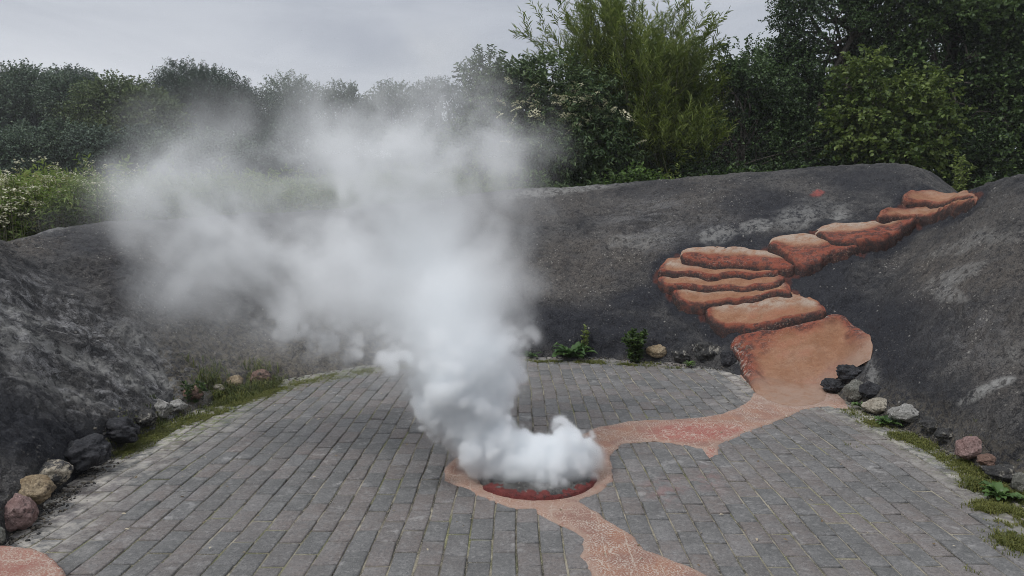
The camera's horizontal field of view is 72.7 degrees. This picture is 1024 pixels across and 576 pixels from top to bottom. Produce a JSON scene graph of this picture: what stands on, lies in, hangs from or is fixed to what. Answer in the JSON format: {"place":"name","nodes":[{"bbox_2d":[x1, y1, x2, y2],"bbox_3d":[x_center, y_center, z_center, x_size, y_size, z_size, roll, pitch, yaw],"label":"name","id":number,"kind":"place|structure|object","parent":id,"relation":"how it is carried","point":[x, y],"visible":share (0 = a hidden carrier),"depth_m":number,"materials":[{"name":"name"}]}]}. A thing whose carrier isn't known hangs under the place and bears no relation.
{"place":"outdoors","nodes":[
{"label":"outdoors","id":0,"kind":"place"},
{"bbox_2d":[0,0,1015,179],"label":"sky","id":1,"kind":"structure","parent":0,"point":[362,42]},
{"bbox_2d":[0,163,1023,545],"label":"lava bank","id":2,"kind":"structure","parent":0,"point":[98,321],"depth_m":7.11,"materials":[{"name":"dark volcanic rock"}]},
{"bbox_2d":[0,527,5,545],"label":"stone","id":3,"kind":"object","parent":2,"relation":"on","point":[2,535],"visible":1,"depth_m":3.09,"materials":[{"name":"grey stone"}]},
{"bbox_2d":[18,474,56,503],"bbox_3d":[-2.364,0.997,3.436,0.214,0.138,0.175,0,6,0],"label":"stone","id":4,"kind":"object","parent":2,"relation":"on","point":[38,488],"visible":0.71,"depth_m":3.39,"materials":[{"name":"beige stone"}]},
{"bbox_2d":[38,459,73,485],"bbox_3d":[-2.429,0.983,3.683,0.196,0.135,0.195,-5,7,-41],"label":"stone","id":5,"kind":"object","parent":2,"relation":"on","point":[58,472],"visible":0.6,"depth_m":3.64,"materials":[{"name":"grey stone"}]},
{"bbox_2d":[106,416,140,443],"bbox_3d":[-2.485,0.901,4.388,0.277,0.179,0.226,0,6,0],"label":"stone","id":6,"kind":"object","parent":2,"relation":"on","point":[123,430],"visible":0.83,"depth_m":4.32,"materials":[{"name":"black stone"}]},
{"bbox_2d":[135,409,157,426],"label":"stone","id":7,"kind":"object","parent":2,"relation":"on","point":[147,417],"visible":0.94,"depth_m":4.69,"materials":[{"name":"grey stone"}]},
{"bbox_2d":[154,399,173,418],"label":"stone","id":8,"kind":"object","parent":2,"relation":"on","point":[164,408],"visible":0.81,"depth_m":4.98,"materials":[{"name":"grey stone"}]},
{"bbox_2d":[170,399,187,411],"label":"stone","id":9,"kind":"object","parent":2,"relation":"on","point":[179,405],"visible":0.7,"depth_m":5.15,"materials":[{"name":"grey stone"}]},
{"bbox_2d":[182,385,203,399],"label":"stone","id":10,"kind":"object","parent":2,"relation":"on","point":[195,394],"visible":0.64,"depth_m":5.36,"materials":[{"name":"brown stone"}]},
{"bbox_2d":[179,379,208,402],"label":"weed","id":11,"kind":"object","parent":2,"relation":"on","point":[188,390],"visible":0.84,"depth_m":5.36,"materials":[{"name":"green plant"}]},
{"bbox_2d":[213,384,224,393],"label":"stone","id":12,"kind":"object","parent":2,"relation":"on","point":[216,386],"visible":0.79,"depth_m":5.67,"materials":[{"name":"grey stone"}]},
{"bbox_2d":[226,375,242,386],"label":"stone","id":13,"kind":"object","parent":2,"relation":"on","point":[237,379],"visible":0.69,"depth_m":5.86,"materials":[{"name":"beige stone"}]},
{"bbox_2d":[248,369,273,381],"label":"stone","id":14,"kind":"object","parent":2,"relation":"on","point":[264,373],"visible":0.62,"depth_m":6.08,"materials":[{"name":"pink stone"}]},
{"bbox_2d":[580,324,589,349],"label":"weed","id":15,"kind":"object","parent":2,"relation":"on","point":[586,336],"visible":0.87,"depth_m":7.39,"materials":[{"name":"green plant"}]},
{"bbox_2d":[659,163,680,178],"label":"weed","id":16,"kind":"object","parent":2,"relation":"on","point":[667,175],"visible":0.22,"depth_m":11.14,"materials":[{"name":"green plant"}]},
{"bbox_2d":[720,350,736,365],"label":"stone","id":17,"kind":"object","parent":2,"relation":"on","point":[727,358],"visible":1,"depth_m":6.71,"materials":[{"name":"grey stone"}]},
{"bbox_2d":[657,190,977,405],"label":"lava staircase","id":18,"kind":"structure","parent":2,"relation":"on","point":[801,350],"depth_m":7.26,"materials":[{"name":"orange concrete"}]},
{"bbox_2d":[820,378,843,392],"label":"stone","id":19,"kind":"object","parent":2,"relation":"on","point":[833,385],"visible":0.91,"depth_m":5.80,"materials":[{"name":"grey stone"}]},
{"bbox_2d":[836,364,861,381],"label":"stone","id":20,"kind":"object","parent":2,"relation":"on","point":[847,373],"visible":0.97,"depth_m":5.74,"materials":[{"name":"grey stone"}]},
{"bbox_2d":[842,379,862,400],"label":"stone","id":21,"kind":"object","parent":2,"relation":"on","point":[851,390],"visible":0.73,"depth_m":5.50,"materials":[{"name":"grey stone"}]},
{"bbox_2d":[859,381,881,398],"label":"stone","id":22,"kind":"object","parent":2,"relation":"on","point":[868,389],"visible":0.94,"depth_m":5.37,"materials":[{"name":"black stone"}]},
{"bbox_2d":[887,403,918,421],"bbox_3d":[2.758,0.880,4.891,0.220,0.127,0.184,2,6,19],"label":"stone","id":23,"kind":"object","parent":2,"relation":"on","point":[906,412],"visible":0.96,"depth_m":4.83,"materials":[{"name":"grey stone"}]},
{"bbox_2d":[917,416,936,433],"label":"stone","id":24,"kind":"object","parent":2,"relation":"on","point":[927,424],"visible":0.91,"depth_m":4.61,"materials":[{"name":"grey stone"}]},
{"bbox_2d":[933,427,951,442],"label":"stone","id":25,"kind":"object","parent":2,"relation":"on","point":[943,435],"visible":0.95,"depth_m":4.42,"materials":[{"name":"grey stone"}]},
{"bbox_2d":[949,151,977,191],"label":"weed","id":26,"kind":"object","parent":2,"relation":"on","point":[961,185],"visible":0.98,"depth_m":10.08,"materials":[{"name":"green plant"}]},
{"bbox_2d":[954,436,981,459],"bbox_3d":[2.737,0.953,4.150,0.165,0.138,0.133,0,6,0],"label":"stone","id":27,"kind":"object","parent":2,"relation":"on","point":[968,447],"visible":0.79,"depth_m":4.12,"materials":[{"name":"pink stone"}]},
{"bbox_2d":[972,170,994,188],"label":"weed","id":28,"kind":"object","parent":2,"relation":"on","point":[986,180],"visible":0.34,"depth_m":9.25,"materials":[{"name":"green plant"}]},
{"bbox_2d":[976,453,995,465],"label":"stone","id":29,"kind":"object","parent":2,"relation":"on","point":[987,459],"visible":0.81,"depth_m":3.96,"materials":[{"name":"stone"}]},
{"bbox_2d":[981,464,1015,483],"bbox_3d":[2.699,1.025,3.832,0.198,0.110,0.159,0,6,0],"label":"stone","id":30,"kind":"object","parent":2,"relation":"on","point":[1005,473],"visible":0.75,"depth_m":3.80,"materials":[{"name":"grey stone"}]},
{"bbox_2d":[1010,472,1023,492],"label":"stone","id":31,"kind":"object","parent":2,"relation":"on","point":[1017,482],"visible":0.88,"depth_m":3.65,"materials":[{"name":"grey stone"}]},
{"bbox_2d":[0,352,1023,545],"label":"gravel","id":32,"kind":"structure","parent":0,"point":[36,526],"depth_m":4.03,"materials":[{"name":"grey gravel"}]},
{"bbox_2d":[851,402,862,407],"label":"weed","id":33,"kind":"object","parent":32,"relation":"on","point":[856,403],"visible":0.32,"depth_m":5.33,"materials":[{"name":"green plant"}]},
{"bbox_2d":[861,397,886,414],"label":"stone","id":34,"kind":"object","parent":32,"relation":"on","point":[876,405],"visible":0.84,"depth_m":5.18,"materials":[{"name":"beige stone"}]},
{"bbox_2d":[5,356,1023,575],"bbox_3d":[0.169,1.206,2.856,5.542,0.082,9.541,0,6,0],"label":"paving","id":35,"kind":"structure","parent":0,"point":[195,491],"depth_m":3.72,"materials":[{"name":"grey brick"}]},
{"bbox_2d":[4,493,38,531],"bbox_3d":[-2.307,1.055,3.250,0.174,0.187,0.147,0,6,0],"label":"stone","id":36,"kind":"object","parent":35,"relation":"on","point":[21,512],"visible":0.94,"depth_m":3.21,"materials":[{"name":"pink stone"}]},
{"bbox_2d":[0,546,65,575],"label":"concrete slab","id":37,"kind":"structure","parent":35,"relation":"on","point":[17,561],"depth_m":2.85,"materials":[{"name":"pink concrete"}]},
{"bbox_2d":[64,433,111,471],"bbox_3d":[-2.466,0.951,3.976,0.306,0.202,0.258,0,6,0],"label":"stone","id":38,"kind":"object","parent":35,"relation":"on","point":[85,453],"visible":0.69,"depth_m":3.91,"materials":[{"name":"grey stone"}]},
{"bbox_2d":[520,351,541,356],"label":"weed","id":39,"kind":"object","parent":35,"relation":"on","point":[527,353],"visible":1,"depth_m":7.35,"materials":[{"name":"green plant"}]},
{"bbox_2d":[477,452,596,500],"bbox_3d":[0.139,1.105,3.934,0.681,0.175,0.691,0,6,0],"label":"steam vent","id":40,"kind":"object","parent":35,"relation":"in","point":[567,476],"visible":1,"depth_m":3.85,"materials":[{"name":"red stone"}]},
{"bbox_2d":[122,364,998,565],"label":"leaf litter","id":41,"kind":"object","parent":35,"relation":"on","point":[560,509],"visible":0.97,"depth_m":3.60,"materials":[{"name":"brown plant"}]},
{"bbox_2d":[105,352,1023,574],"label":"grass","id":42,"kind":"structure","parent":35,"relation":"on","point":[232,395],"depth_m":4.77,"materials":[{"name":"green plant"}]},
{"bbox_2d":[552,341,597,358],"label":"dock plant","id":43,"kind":"object","parent":35,"relation":"on","point":[578,349],"visible":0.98,"depth_m":7.24,"materials":[{"name":"green plant"}]},
{"bbox_2d":[621,328,648,363],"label":"weed","id":44,"kind":"object","parent":35,"relation":"on","point":[634,342],"visible":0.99,"depth_m":7.07,"materials":[{"name":"green plant"}]},
{"bbox_2d":[646,344,666,357],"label":"stone","id":45,"kind":"object","parent":35,"relation":"on","point":[658,351],"visible":0.97,"depth_m":7.16,"materials":[{"name":"beige stone"}]},
{"bbox_2d":[671,349,690,362],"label":"stone","id":46,"kind":"object","parent":35,"relation":"on","point":[682,355],"visible":0.96,"depth_m":7.06,"materials":[{"name":"grey stone"}]},
{"bbox_2d":[686,361,695,365],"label":"weed","id":47,"kind":"object","parent":35,"relation":"on","point":[689,363],"visible":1,"depth_m":6.89,"materials":[{"name":"green plant"}]},
{"bbox_2d":[693,341,720,359],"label":"stone","id":48,"kind":"object","parent":35,"relation":"on","point":[705,350],"visible":0.91,"depth_m":6.93,"materials":[{"name":"grey stone"}]},
{"bbox_2d":[874,415,903,425],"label":"weed","id":49,"kind":"object","parent":35,"relation":"on","point":[885,419],"visible":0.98,"depth_m":4.93,"materials":[{"name":"green plant"}]},
{"bbox_2d":[978,480,1023,499],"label":"weed","id":50,"kind":"object","parent":35,"relation":"on","point":[994,487],"visible":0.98,"depth_m":3.63,"materials":[{"name":"green plant"}]},
{"bbox_2d":[444,375,847,575],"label":"path","id":51,"kind":"structure","parent":0,"point":[592,450],"depth_m":4.22,"materials":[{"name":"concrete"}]},
{"bbox_3d":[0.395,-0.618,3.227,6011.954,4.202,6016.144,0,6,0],"label":"ground","id":52,"kind":"structure","parent":0,"visible":0},
{"bbox_2d":[0,115,89,179],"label":"bush","id":53,"kind":"object","parent":52,"relation":"on","point":[25,142],"visible":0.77,"depth_m":28.69,"materials":[{"name":"green plant"}]},
{"bbox_2d":[0,58,96,132],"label":"tree","id":54,"kind":"object","parent":52,"relation":"on","point":[24,90],"visible":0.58,"depth_m":35.69,"materials":[{"name":"green plant"}]},
{"bbox_2d":[0,156,149,240],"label":"wildflowers","id":55,"kind":"object","parent":52,"relation":"on","point":[38,223],"visible":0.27,"depth_m":7.67,"materials":[{"name":"leaf"},{"name":"flower petals"}]},
{"bbox_2d":[43,62,115,111],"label":"tree","id":56,"kind":"object","parent":52,"relation":"on","point":[83,70],"visible":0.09,"depth_m":47.66,"materials":[{"name":"green plant"}]},
{"bbox_2d":[54,122,185,183],"bbox_3d":[-16.654,-5.266,29.784,5.748,3.621,2.904,1,6,8],"label":"bush","id":57,"kind":"object","parent":52,"relation":"on","point":[103,147],"visible":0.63,"depth_m":29.00,"materials":[{"name":"green plant"}]},
{"bbox_2d":[42,69,199,183],"bbox_3d":[-19.835,-7.689,35.292,7.633,6.716,5.832,-1,6,-9],"label":"tree","id":58,"kind":"object","parent":52,"relation":"on","point":[133,104],"visible":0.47,"depth_m":34.20,"materials":[{"name":"green plant"}]},
{"bbox_2d":[139,55,248,161],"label":"tree","id":59,"kind":"object","parent":52,"relation":"on","point":[197,90],"visible":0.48,"depth_m":41.81,"materials":[{"name":"green plant"}]},
{"bbox_2d":[137,123,256,192],"bbox_3d":[-12.426,-4.900,28.143,5.138,3.350,3.641,0,6,0],"label":"bush","id":60,"kind":"object","parent":52,"relation":"on","point":[209,148],"visible":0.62,"depth_m":27.30,"materials":[{"name":"green plant"}]},
{"bbox_2d":[201,68,296,146],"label":"tree","id":61,"kind":"object","parent":52,"relation":"on","point":[247,114],"visible":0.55,"depth_m":42.67,"materials":[{"name":"green plant"}]},
{"bbox_2d":[0,149,526,241],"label":"meadow","id":62,"kind":"structure","parent":52,"relation":"on","point":[177,199],"depth_m":9.79,"materials":[{"name":"green plant"}]},
{"bbox_2d":[224,117,346,190],"bbox_3d":[-8.480,-4.781,26.650,4.093,3.643,4.037,0,6,0],"label":"bush","id":63,"kind":"object","parent":52,"relation":"on","point":[274,151],"visible":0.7,"depth_m":25.97,"materials":[{"name":"green plant"}]},
{"bbox_2d":[255,68,343,166],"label":"tree","id":64,"kind":"object","parent":52,"relation":"on","point":[299,111],"visible":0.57,"depth_m":50.09,"materials":[{"name":"green plant"}]},
{"bbox_2d":[304,77,398,156],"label":"tree","id":65,"kind":"object","parent":52,"relation":"on","point":[352,118],"visible":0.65,"depth_m":52.19,"materials":[{"name":"green plant"}]},
{"bbox_2d":[298,124,437,190],"bbox_3d":[-5.509,-4.700,27.209,5.742,3.145,3.544,1,6,11],"label":"bush","id":66,"kind":"object","parent":52,"relation":"on","point":[363,163],"visible":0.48,"depth_m":26.71,"materials":[{"name":"green plant"}]},
{"bbox_2d":[356,74,436,166],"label":"tree","id":67,"kind":"object","parent":52,"relation":"on","point":[393,100],"visible":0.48,"depth_m":52.06,"materials":[{"name":"green plant"}]},
{"bbox_2d":[12,125,784,194],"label":"undergrowth","id":68,"kind":"object","parent":52,"relation":"on","point":[402,150],"visible":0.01,"depth_m":35.57,"materials":[{"name":"green plant"}]},
{"bbox_2d":[399,75,464,144],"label":"tree","id":69,"kind":"object","parent":52,"relation":"on","point":[431,96],"visible":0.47,"depth_m":48.48,"materials":[{"name":"green plant"}]},
{"bbox_2d":[398,110,521,182],"bbox_3d":[-1.790,-4.713,25.549,4.804,3.647,3.253,0,6,0],"label":"bush","id":70,"kind":"object","parent":52,"relation":"on","point":[432,155],"visible":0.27,"depth_m":24.81,"materials":[{"name":"green plant"}]},
{"bbox_2d":[446,74,485,125],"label":"tree","id":71,"kind":"object","parent":52,"relation":"on","point":[460,104],"visible":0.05,"depth_m":44.51,"materials":[{"name":"green plant"}]},
{"bbox_2d":[436,44,654,187],"bbox_3d":[0.528,-2.698,12.081,3.736,3.189,2.324,0,6,0],"label":"shrub","id":72,"kind":"object","parent":52,"relation":"on","point":[553,138],"visible":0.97,"depth_m":11.77,"materials":[{"name":"green plant"}]},
{"bbox_2d":[502,93,672,184],"bbox_3d":[2.091,-3.605,17.766,4.989,3.435,2.758,0,6,0],"label":"tree","id":73,"kind":"object","parent":52,"relation":"on","point":[527,153],"visible":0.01,"depth_m":17.80,"materials":[{"name":"green plant"}]},
{"bbox_2d":[508,0,739,184],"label":"willow","id":74,"kind":"object","parent":52,"relation":"on","point":[673,109],"visible":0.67,"depth_m":12.18,"materials":[{"name":"green plant"}]},
{"bbox_2d":[473,138,1021,191],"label":"undergrowth","id":75,"kind":"object","parent":52,"relation":"on","point":[631,175],"visible":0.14,"depth_m":11.48,"materials":[{"name":"green plant"}]},
{"bbox_2d":[664,32,833,177],"bbox_3d":[4.178,-2.941,12.716,3.049,3.462,1.748,0,6,0],"label":"shrub","id":76,"kind":"object","parent":52,"relation":"on","point":[759,105],"visible":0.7,"depth_m":12.65,"materials":[{"name":"green plant"}]},
{"bbox_2d":[676,41,823,175],"bbox_3d":[5.671,-4.318,18.681,5.626,4.436,3.528,0,6,0],"label":"tree","id":77,"kind":"object","parent":52,"relation":"on","point":[727,156],"visible":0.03,"depth_m":18.01,"materials":[{"name":"green plant"}]},
{"bbox_2d":[731,0,1003,185],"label":"tree","id":78,"kind":"object","parent":52,"relation":"on","point":[794,49],"visible":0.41,"depth_m":13.12,"materials":[{"name":"green plant"}]},
{"bbox_2d":[807,43,977,177],"bbox_3d":[6.553,-2.672,11.931,2.809,3.066,1.903,0,6,0],"label":"shrub","id":79,"kind":"object","parent":52,"relation":"on","point":[917,118],"visible":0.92,"depth_m":11.68,"materials":[{"name":"green plant"}]},
{"bbox_2d":[778,21,1023,189],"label":"tree","id":80,"kind":"object","parent":52,"relation":"on","point":[937,44],"visible":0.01,"depth_m":18.17,"materials":[{"name":"green plant"}]},
{"bbox_2d":[838,0,1023,189],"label":"tree","id":81,"kind":"object","parent":52,"relation":"on","point":[998,53],"visible":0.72,"depth_m":12.73,"materials":[{"name":"green plant"}]}
]}

